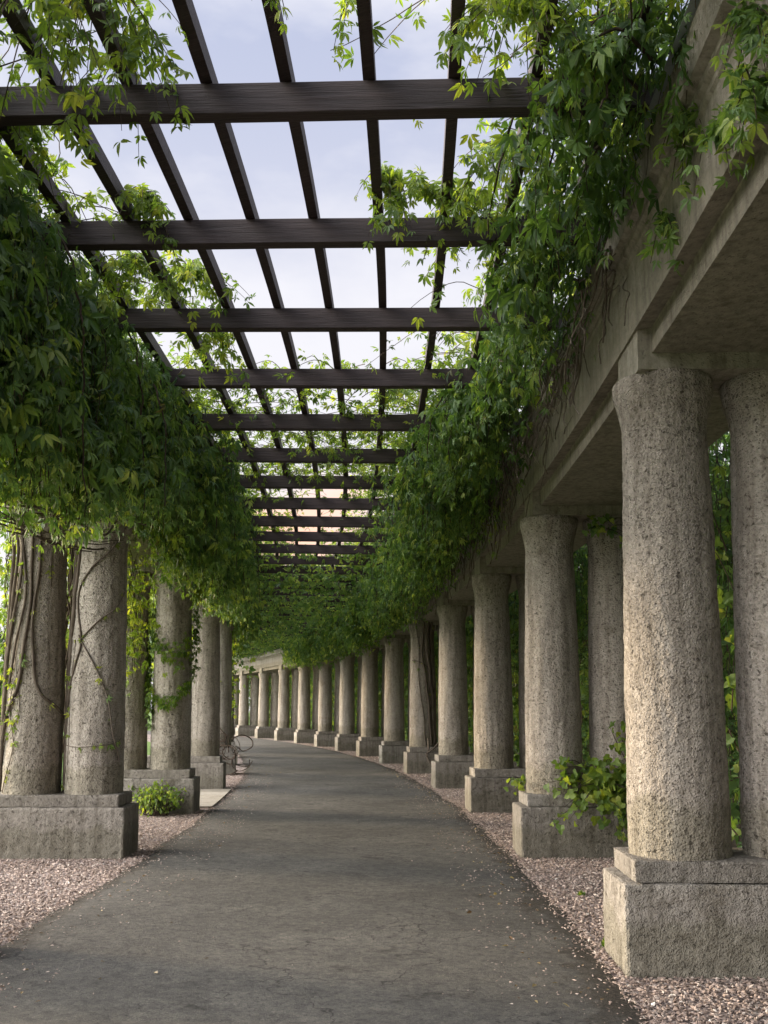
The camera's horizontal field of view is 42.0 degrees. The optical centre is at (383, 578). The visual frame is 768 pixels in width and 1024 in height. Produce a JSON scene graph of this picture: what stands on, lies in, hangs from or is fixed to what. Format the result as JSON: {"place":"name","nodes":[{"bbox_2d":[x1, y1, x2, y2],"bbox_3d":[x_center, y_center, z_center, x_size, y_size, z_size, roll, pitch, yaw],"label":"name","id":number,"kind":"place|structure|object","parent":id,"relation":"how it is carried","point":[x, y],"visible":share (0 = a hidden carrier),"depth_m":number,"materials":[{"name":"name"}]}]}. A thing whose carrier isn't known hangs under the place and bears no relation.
{"place":"outdoors","nodes":[
{"label":"outdoors","id":0,"kind":"place"},
{"bbox_2d":[0,734,245,945],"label":"gravel bed beside left columns","id":1,"kind":"object","parent":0,"point":[238,768],"visible":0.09,"depth_m":9.80,"materials":[{"name":"gravel"}]},
{"bbox_2d":[0,790,138,859],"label":"column plinth","id":2,"kind":"structure","parent":1,"relation":"on","point":[61,825],"depth_m":10.91,"materials":[{"name":"stone"}]},
{"bbox_2d":[1,514,72,794],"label":"column","id":3,"kind":"structure","parent":2,"relation":"on","point":[35,765],"depth_m":11.24,"materials":[{"name":"stone"}]},
{"bbox_2d":[0,510,64,792],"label":"climbing vine","id":4,"kind":"object","parent":3,"relation":"attached to","point":[11,614],"visible":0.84,"depth_m":11.28,"materials":[{"name":"brown plant"}]},
{"bbox_2d":[64,515,132,794],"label":"column","id":5,"kind":"structure","parent":2,"relation":"on","point":[90,771],"depth_m":11.25,"materials":[{"name":"stone"}]},
{"bbox_2d":[61,521,127,790],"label":"climbing vine","id":6,"kind":"object","parent":5,"relation":"attached to","point":[76,564],"visible":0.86,"depth_m":11.33,"materials":[{"name":"brown plant"}]},
{"bbox_2d":[128,778,186,816],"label":"shrub","id":7,"kind":"object","parent":1,"relation":"on","point":[156,802],"visible":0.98,"depth_m":15.24,"materials":[{"name":"green plant"}]},
{"bbox_2d":[123,767,199,814],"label":"column plinth","id":8,"kind":"structure","parent":1,"relation":"on","point":[188,780],"depth_m":15.64,"materials":[{"name":"stone"}]},
{"bbox_2d":[124,571,152,769],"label":"column","id":9,"kind":"structure","parent":8,"relation":"on","point":[135,749],"depth_m":15.90,"materials":[{"name":"stone"}]},
{"bbox_2d":[4,474,226,622],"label":"entablature","id":10,"kind":"structure","parent":9,"relation":"on","point":[134,552],"depth_m":15.00,"materials":[{"name":"concrete"}]},
{"bbox_2d":[0,503,73,716],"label":"hanging vine","id":11,"kind":"object","parent":10,"relation":"hanging from","point":[5,574],"visible":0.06,"depth_m":12.37,"materials":[{"name":"green plant"}]},
{"bbox_2d":[0,145,84,516],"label":"climbing vine","id":12,"kind":"object","parent":10,"relation":"hanging from","point":[10,207],"visible":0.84,"depth_m":6.45,"materials":[{"name":"green plant"}]},
{"bbox_2d":[0,176,202,560],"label":"climbing vine","id":13,"kind":"object","parent":10,"relation":"hanging from","point":[125,439],"visible":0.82,"depth_m":8.01,"materials":[{"name":"green plant"}]},
{"bbox_2d":[72,543,160,696],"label":"hanging vine","id":14,"kind":"object","parent":10,"relation":"hanging from","point":[136,607],"visible":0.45,"depth_m":14.85,"materials":[{"name":"green plant"}]},
{"bbox_2d":[0,125,259,406],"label":"roof creeper","id":15,"kind":"object","parent":10,"relation":"on","point":[91,199],"visible":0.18,"depth_m":7.56,"materials":[{"name":"green plant"}]},
{"bbox_2d":[126,397,256,610],"bbox_3d":[-2.548,-0.902,13.753,1.745,2.423,6.121,0,-8,-3],"label":"climbing vine","id":16,"kind":"object","parent":10,"relation":"attached to","point":[191,555],"visible":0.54,"depth_m":12.70,"materials":[{"name":"green plant"}]},
{"bbox_2d":[182,492,268,622],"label":"climbing vine","id":17,"kind":"object","parent":10,"relation":"attached to","point":[239,602],"visible":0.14,"depth_m":16.91,"materials":[{"name":"green plant"}]},
{"bbox_2d":[159,366,324,511],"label":"roof creeper","id":18,"kind":"object","parent":10,"relation":"on","point":[198,407],"visible":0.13,"depth_m":12.90,"materials":[{"name":"green plant"}]},
{"bbox_2d":[256,564,374,611],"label":"roof creeper","id":19,"kind":"object","parent":10,"relation":"on","point":[270,590],"visible":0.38,"depth_m":27.91,"materials":[{"name":"green plant"}]},
{"bbox_2d":[233,497,402,510],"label":"cross beam","id":20,"kind":"structure","parent":10,"relation":"on","point":[293,503],"depth_m":16.89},
{"bbox_2d":[225,475,414,489],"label":"cross beam","id":21,"kind":"structure","parent":10,"relation":"on","point":[276,481],"depth_m":15.29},
{"bbox_2d":[247,531,394,542],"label":"cross beam","id":22,"kind":"structure","parent":10,"relation":"on","point":[317,536],"depth_m":20.08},
{"bbox_2d":[254,544,388,554],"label":"cross beam","id":23,"kind":"structure","parent":10,"relation":"on","point":[316,549],"depth_m":21.68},
{"bbox_2d":[244,515,399,527],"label":"cross beam","id":24,"kind":"structure","parent":10,"relation":"on","point":[309,521],"depth_m":18.49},
{"bbox_2d":[104,307,563,331],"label":"cross beam","id":25,"kind":"structure","parent":10,"relation":"on","point":[446,319],"depth_m":8.91,"materials":[{"name":"wood"}]},
{"bbox_2d":[131,250,255,332],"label":"creeper tuft","id":26,"kind":"object","parent":25,"relation":"attached to","point":[191,272],"visible":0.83,"depth_m":8.62,"materials":[{"name":"green plant"}]},
{"bbox_2d":[149,368,534,388],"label":"cross beam","id":27,"kind":"structure","parent":10,"relation":"on","point":[346,379],"depth_m":10.51,"materials":[{"name":"wood"}]},
{"bbox_2d":[178,413,515,431],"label":"cross beam","id":28,"kind":"structure","parent":10,"relation":"on","point":[313,422],"depth_m":12.11,"materials":[{"name":"wood"}]},
{"bbox_2d":[215,447,494,463],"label":"cross beam","id":29,"kind":"structure","parent":10,"relation":"on","point":[281,455],"depth_m":13.70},
{"bbox_2d":[149,571,193,769],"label":"column","id":30,"kind":"structure","parent":8,"relation":"on","point":[170,747],"depth_m":15.96,"materials":[{"name":"stone"}]},
{"bbox_2d":[143,582,202,728],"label":"garland creeper","id":31,"kind":"object","parent":30,"relation":"attached to","point":[148,683],"visible":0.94,"depth_m":15.97,"materials":[{"name":"green plant"}]},
{"bbox_2d":[147,755,225,788],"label":"column plinth","id":32,"kind":"structure","parent":1,"relation":"on","point":[211,771],"depth_m":20.34,"materials":[{"name":"stone"}]},
{"bbox_2d":[191,603,220,755],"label":"column","id":33,"kind":"structure","parent":32,"relation":"on","point":[205,726],"depth_m":20.65,"materials":[{"name":"stone"}]},
{"bbox_2d":[219,747,235,773],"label":"column plinth","id":34,"kind":"structure","parent":1,"relation":"on","point":[230,769],"depth_m":25.05,"materials":[{"name":"stone"}]},
{"bbox_2d":[219,623,233,747],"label":"column","id":35,"kind":"structure","parent":34,"relation":"on","point":[225,678],"depth_m":25.41,"materials":[{"name":"stone"}]},
{"bbox_2d":[0,731,647,1023],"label":"path","id":36,"kind":"structure","parent":0,"point":[360,849],"depth_m":7.31,"materials":[{"name":"asphalt"}]},
{"bbox_2d":[0,0,729,711],"label":"sky","id":37,"kind":"structure","parent":0,"point":[235,32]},
{"bbox_2d":[383,638,404,740],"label":"column","id":38,"kind":"structure","parent":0,"point":[394,721],"depth_m":30.80,"materials":[{"name":"stone"}]},
{"bbox_2d":[234,735,767,1023],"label":"gravel bed beside right columns","id":39,"kind":"object","parent":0,"point":[755,1013],"visible":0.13,"depth_m":5.92,"materials":[{"name":"gravel"}]},
{"bbox_2d":[335,733,360,750],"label":"column plinth","id":40,"kind":"structure","parent":39,"relation":"on","point":[345,742],"depth_m":40.06,"materials":[{"name":"stone"}]},
{"bbox_2d":[339,655,354,733],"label":"column","id":41,"kind":"structure","parent":40,"relation":"on","point":[347,709],"depth_m":40.41,"materials":[{"name":"stone"}]},
{"bbox_2d":[356,737,383,756],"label":"column plinth","id":42,"kind":"structure","parent":39,"relation":"on","point":[367,746],"depth_m":35.27,"materials":[{"name":"stone"}]},
{"bbox_2d":[361,648,378,736],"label":"column","id":43,"kind":"structure","parent":42,"relation":"on","point":[369,711],"depth_m":35.62,"materials":[{"name":"stone"}]},
{"bbox_2d":[0,743,767,1023],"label":"gravel","id":44,"kind":"structure","parent":39,"relation":"on","point":[603,957],"depth_m":8.91,"materials":[{"name":"gravel"}]},
{"bbox_2d":[403,746,472,773],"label":"column plinth","id":45,"kind":"structure","parent":39,"relation":"on","point":[415,761],"depth_m":25.59,"materials":[{"name":"stone"}]},
{"bbox_2d":[409,625,433,746],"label":"column","id":46,"kind":"structure","parent":45,"relation":"on","point":[416,729],"depth_m":25.93,"materials":[{"name":"stone"}]},
{"bbox_2d":[412,622,436,744],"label":"climbing vine","id":47,"kind":"object","parent":46,"relation":"attached to","point":[431,688],"visible":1,"depth_m":25.98,"materials":[{"name":"brown plant"}]},
{"bbox_2d":[431,754,516,788],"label":"column plinth","id":48,"kind":"structure","parent":39,"relation":"on","point":[449,771],"depth_m":20.73,"materials":[{"name":"stone"}]},
{"bbox_2d":[437,605,468,754],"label":"column","id":49,"kind":"structure","parent":48,"relation":"on","point":[453,717],"depth_m":21.09,"materials":[{"name":"stone"}]},
{"bbox_2d":[465,767,525,812],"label":"column plinth","id":50,"kind":"structure","parent":39,"relation":"on","point":[485,791],"depth_m":15.85,"materials":[{"name":"stone"}]},
{"bbox_2d":[472,573,513,768],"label":"column","id":51,"kind":"structure","parent":50,"relation":"on","point":[493,729],"depth_m":16.21,"materials":[{"name":"stone"}]},
{"bbox_2d":[515,574,525,767],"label":"column","id":52,"kind":"structure","parent":50,"relation":"on","point":[520,581],"depth_m":16.37,"materials":[{"name":"stone"}]},
{"bbox_2d":[512,790,628,858],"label":"column plinth","id":53,"kind":"structure","parent":39,"relation":"on","point":[535,833],"depth_m":10.96,"materials":[{"name":"stone"}]},
{"bbox_2d":[520,514,582,794],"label":"column","id":54,"kind":"structure","parent":53,"relation":"on","point":[553,721],"depth_m":11.34,"materials":[{"name":"stone"}]},
{"bbox_2d":[543,720,627,843],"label":"broadleaf vine","id":55,"kind":"object","parent":53,"relation":"on","point":[603,789],"visible":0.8,"depth_m":10.88,"materials":[{"name":"green plant"}]},
{"bbox_2d":[582,515,625,772],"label":"column","id":56,"kind":"structure","parent":53,"relation":"on","point":[605,633],"depth_m":11.38,"materials":[{"name":"stone"}]},
{"bbox_2d":[603,847,767,978],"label":"column plinth","id":57,"kind":"structure","parent":39,"relation":"on","point":[682,919],"depth_m":6.08,"materials":[{"name":"stone"}]},
{"bbox_2d":[612,368,732,860],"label":"column","id":58,"kind":"structure","parent":57,"relation":"on","point":[678,798],"depth_m":6.44,"materials":[{"name":"stone"}]},
{"bbox_2d":[234,0,767,677],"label":"entablature","id":59,"kind":"structure","parent":58,"relation":"on","point":[704,308],"depth_m":6.44,"materials":[{"name":"stone"}]},
{"bbox_2d":[257,595,349,623],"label":"roof creeper","id":60,"kind":"object","parent":59,"relation":"on","point":[299,609],"visible":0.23,"depth_m":33.01,"materials":[{"name":"green plant"}]},
{"bbox_2d":[36,215,599,250],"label":"cross beam","id":61,"kind":"structure","parent":59,"relation":"on","point":[291,233],"depth_m":7.31,"materials":[{"name":"wood"}]},
{"bbox_2d":[0,126,259,564],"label":"roof rafter","id":62,"kind":"object","parent":61,"relation":"on","point":[44,188],"visible":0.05,"depth_m":7.30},
{"bbox_2d":[91,183,189,284],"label":"creeper tuft","id":63,"kind":"object","parent":61,"relation":"attached to","point":[150,204],"visible":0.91,"depth_m":7.14,"materials":[{"name":"green plant"}]},
{"bbox_2d":[383,166,486,255],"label":"creeper tuft","id":64,"kind":"object","parent":61,"relation":"attached to","point":[421,186],"visible":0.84,"depth_m":7.01,"materials":[{"name":"green plant"}]},
{"bbox_2d":[393,172,535,273],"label":"creeper tuft","id":65,"kind":"object","parent":61,"relation":"attached to","point":[454,191],"visible":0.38,"depth_m":7.23,"materials":[{"name":"green plant"}]},
{"bbox_2d":[255,541,386,591],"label":"roof creeper","id":66,"kind":"object","parent":59,"relation":"on","point":[319,569],"visible":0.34,"depth_m":24.25,"materials":[{"name":"green plant"}]},
{"bbox_2d":[0,75,655,125],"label":"cross beam","id":67,"kind":"structure","parent":59,"relation":"on","point":[408,99],"depth_m":5.71,"materials":[{"name":"wood"}]},
{"bbox_2d":[0,125,99,223],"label":"creeper tuft","id":68,"kind":"object","parent":67,"relation":"attached to","point":[34,133],"visible":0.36,"depth_m":6.35,"materials":[{"name":"green plant"}]},
{"bbox_2d":[60,26,190,168],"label":"creeper tuft","id":69,"kind":"object","parent":67,"relation":"attached to","point":[135,63],"visible":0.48,"depth_m":5.61,"materials":[{"name":"green plant"}]},
{"bbox_2d":[0,0,278,555],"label":"roof rafter","id":70,"kind":"object","parent":67,"relation":"on","point":[107,176],"visible":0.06,"depth_m":6.80,"materials":[{"name":"wood"}]},
{"bbox_2d":[0,0,135,172],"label":"creeper tuft","id":71,"kind":"object","parent":70,"relation":"hanging from","point":[76,8],"visible":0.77,"depth_m":5.28,"materials":[{"name":"green plant"}]},
{"bbox_2d":[78,251,173,318],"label":"creeper tuft","id":72,"kind":"object","parent":70,"relation":"attached to","point":[133,262],"visible":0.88,"depth_m":8.17,"materials":[{"name":"green plant"}]},
{"bbox_2d":[172,332,249,391],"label":"creeper tuft","id":73,"kind":"object","parent":70,"relation":"attached to","point":[224,340],"visible":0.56,"depth_m":9.79,"materials":[{"name":"green plant"}]},
{"bbox_2d":[83,0,297,565],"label":"roof rafter","id":74,"kind":"object","parent":67,"relation":"on","point":[156,139],"visible":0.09,"depth_m":6.96,"materials":[{"name":"wood"}]},
{"bbox_2d":[2,0,193,156],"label":"creeper tuft","id":75,"kind":"object","parent":74,"relation":"hanging from","point":[145,31],"visible":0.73,"depth_m":5.26,"materials":[{"name":"green plant"}]},
{"bbox_2d":[172,0,320,555],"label":"roof rafter","id":76,"kind":"object","parent":67,"relation":"on","point":[186,13],"visible":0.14,"depth_m":6.61,"materials":[{"name":"wood"}]},
{"bbox_2d":[262,0,347,565],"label":"roof rafter","id":77,"kind":"object","parent":67,"relation":"on","point":[282,55],"visible":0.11,"depth_m":6.68,"materials":[{"name":"wood"}]},
{"bbox_2d":[348,0,386,566],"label":"roof rafter","id":78,"kind":"object","parent":67,"relation":"on","point":[364,15],"visible":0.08,"depth_m":6.51,"materials":[{"name":"wood"}]},
{"bbox_2d":[354,161,417,252],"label":"creeper tuft","id":79,"kind":"object","parent":78,"relation":"hanging from","point":[390,177],"visible":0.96,"depth_m":6.91,"materials":[{"name":"green plant"}]},
{"bbox_2d":[380,0,465,544],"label":"roof rafter","id":80,"kind":"object","parent":67,"relation":"on","point":[454,66],"visible":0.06,"depth_m":6.62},
{"bbox_2d":[460,0,557,413],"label":"roof rafter","id":81,"kind":"object","parent":67,"relation":"on","point":[516,190],"visible":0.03,"depth_m":6.69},
{"bbox_2d":[434,130,572,238],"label":"creeper tuft","id":82,"kind":"object","parent":81,"relation":"attached to","point":[489,151],"visible":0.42,"depth_m":6.61,"materials":[{"name":"green plant"}]},
{"bbox_2d":[434,0,611,118],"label":"creeper tuft","id":83,"kind":"object","parent":81,"relation":"attached to","point":[523,11],"visible":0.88,"depth_m":5.21,"materials":[{"name":"green plant"}]},
{"bbox_2d":[482,0,695,292],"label":"climbing vine","id":84,"kind":"object","parent":67,"relation":"hanging from","point":[615,65],"visible":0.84,"depth_m":5.54,"materials":[{"name":"green plant"}]},
{"bbox_2d":[158,348,541,506],"bbox_3d":[-0.737,-1.857,13.187,5.856,0.891,7.050,1,-8,-5],"label":"roof creeper","id":85,"kind":"object","parent":59,"relation":"on","point":[330,440],"visible":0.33,"depth_m":12.65,"materials":[{"name":"green plant"}]},
{"bbox_2d":[321,603,390,657],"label":"climbing vine","id":86,"kind":"object","parent":59,"relation":"on","point":[337,629],"visible":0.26,"depth_m":32.91,"materials":[{"name":"green plant"}]},
{"bbox_2d":[337,583,410,649],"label":"climbing vine","id":87,"kind":"object","parent":59,"relation":"attached to","point":[362,621],"visible":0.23,"depth_m":29.53,"materials":[{"name":"green plant"}]},
{"bbox_2d":[351,555,439,633],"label":"climbing vine","id":88,"kind":"object","parent":59,"relation":"attached to","point":[381,604],"visible":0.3,"depth_m":23.52,"materials":[{"name":"green plant"}]},
{"bbox_2d":[298,355,519,504],"bbox_3d":[0.540,-1.870,13.738,3.206,0.859,6.684,0,-8,0],"label":"roof creeper","id":89,"kind":"object","parent":59,"relation":"on","point":[401,401],"visible":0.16,"depth_m":12.35,"materials":[{"name":"green plant"}]},
{"bbox_2d":[354,504,481,601],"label":"climbing vine","id":90,"kind":"object","parent":59,"relation":"attached to","point":[414,567],"visible":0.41,"depth_m":17.87,"materials":[{"name":"green plant"}]},
{"bbox_2d":[357,401,531,568],"bbox_3d":[0.729,-1.165,13.930,2.173,1.830,5.794,1,-8,-4],"label":"climbing vine","id":91,"kind":"object","parent":59,"relation":"attached to","point":[443,504],"visible":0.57,"depth_m":13.32,"materials":[{"name":"green plant"}]},
{"bbox_2d":[359,139,625,416],"bbox_3d":[1.393,-2.409,9.406,3.641,0.910,6.858,2,-8,-13],"label":"roof creeper","id":92,"kind":"object","parent":59,"relation":"on","point":[449,338],"visible":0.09,"depth_m":8.98,"materials":[{"name":"green plant"}]},
{"bbox_2d":[457,434,529,583],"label":"climbing vine","id":93,"kind":"object","parent":59,"relation":"hanging from","point":[505,488],"visible":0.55,"depth_m":12.89,"materials":[{"name":"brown plant"}]},
{"bbox_2d":[330,0,687,185],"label":"roof creeper","id":94,"kind":"object","parent":59,"relation":"on","point":[506,65],"visible":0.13,"depth_m":5.41,"materials":[{"name":"green plant"}]},
{"bbox_2d":[508,590,519,766],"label":"hanging vine","id":95,"kind":"object","parent":59,"relation":"hanging from","point":[515,651],"visible":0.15,"depth_m":21.79,"materials":[{"name":"green plant"}]},
{"bbox_2d":[407,159,631,505],"bbox_3d":[1.203,-1.972,9.002,1.550,1.519,6.067,1,-8,-5],"label":"climbing vine","id":96,"kind":"object","parent":59,"relation":"attached to","point":[487,402],"visible":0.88,"depth_m":8.61,"materials":[{"name":"green plant"}]},
{"bbox_2d":[508,543,589,770],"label":"hanging vine","id":97,"kind":"object","parent":59,"relation":"hanging from","point":[583,658],"visible":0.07,"depth_m":17.25,"materials":[{"name":"green plant"}]},
{"bbox_2d":[500,224,629,514],"bbox_3d":[1.506,-1.644,9.225,0.452,1.094,5.638,0,-8,0],"label":"climbing vine","id":98,"kind":"object","parent":59,"relation":"hanging from","point":[575,367],"visible":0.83,"depth_m":8.27,"materials":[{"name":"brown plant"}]},
{"bbox_2d":[573,434,741,844],"bbox_3d":[3.659,0.843,13.743,2.227,5.449,6.098,0,-8,-1],"label":"hanging vine","id":99,"kind":"object","parent":59,"relation":"hanging from","point":[733,729],"visible":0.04,"depth_m":12.29,"materials":[{"name":"green plant"}]},
{"bbox_2d":[637,208,683,276],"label":"creeper tuft","id":100,"kind":"object","parent":59,"relation":"attached to","point":[667,226],"visible":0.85,"depth_m":5.58,"materials":[{"name":"green plant"}]},
{"bbox_2d":[653,103,703,197],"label":"creeper tuft","id":101,"kind":"object","parent":59,"relation":"attached to","point":[679,132],"visible":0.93,"depth_m":5.15,"materials":[{"name":"green plant"}]},
{"bbox_2d":[679,104,754,215],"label":"creeper tuft","id":102,"kind":"object","parent":59,"relation":"attached to","point":[710,136],"visible":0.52,"depth_m":4.64,"materials":[{"name":"green plant"}]},
{"bbox_2d":[708,430,741,847],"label":"hanging vine","id":103,"kind":"object","parent":59,"relation":"hanging from","point":[726,625],"visible":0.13,"depth_m":10.58,"materials":[{"name":"green plant"}]},
{"bbox_2d":[710,0,767,125],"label":"creeper tuft","id":104,"kind":"object","parent":59,"relation":"attached to","point":[748,18],"visible":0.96,"depth_m":4.09,"materials":[{"name":"green plant"}]},
{"bbox_2d":[715,60,767,178],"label":"creeper tuft","id":105,"kind":"object","parent":59,"relation":"attached to","point":[748,97],"visible":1,"depth_m":4.07,"materials":[{"name":"green plant"}]},
{"bbox_2d":[719,369,767,858],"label":"column","id":106,"kind":"structure","parent":57,"relation":"on","point":[744,399],"depth_m":6.55,"materials":[{"name":"stone"}]},
{"bbox_2d":[713,497,740,839],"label":"broadleaf vine","id":107,"kind":"object","parent":39,"relation":"on","point":[727,599],"visible":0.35,"depth_m":7.07,"materials":[{"name":"green plant"}]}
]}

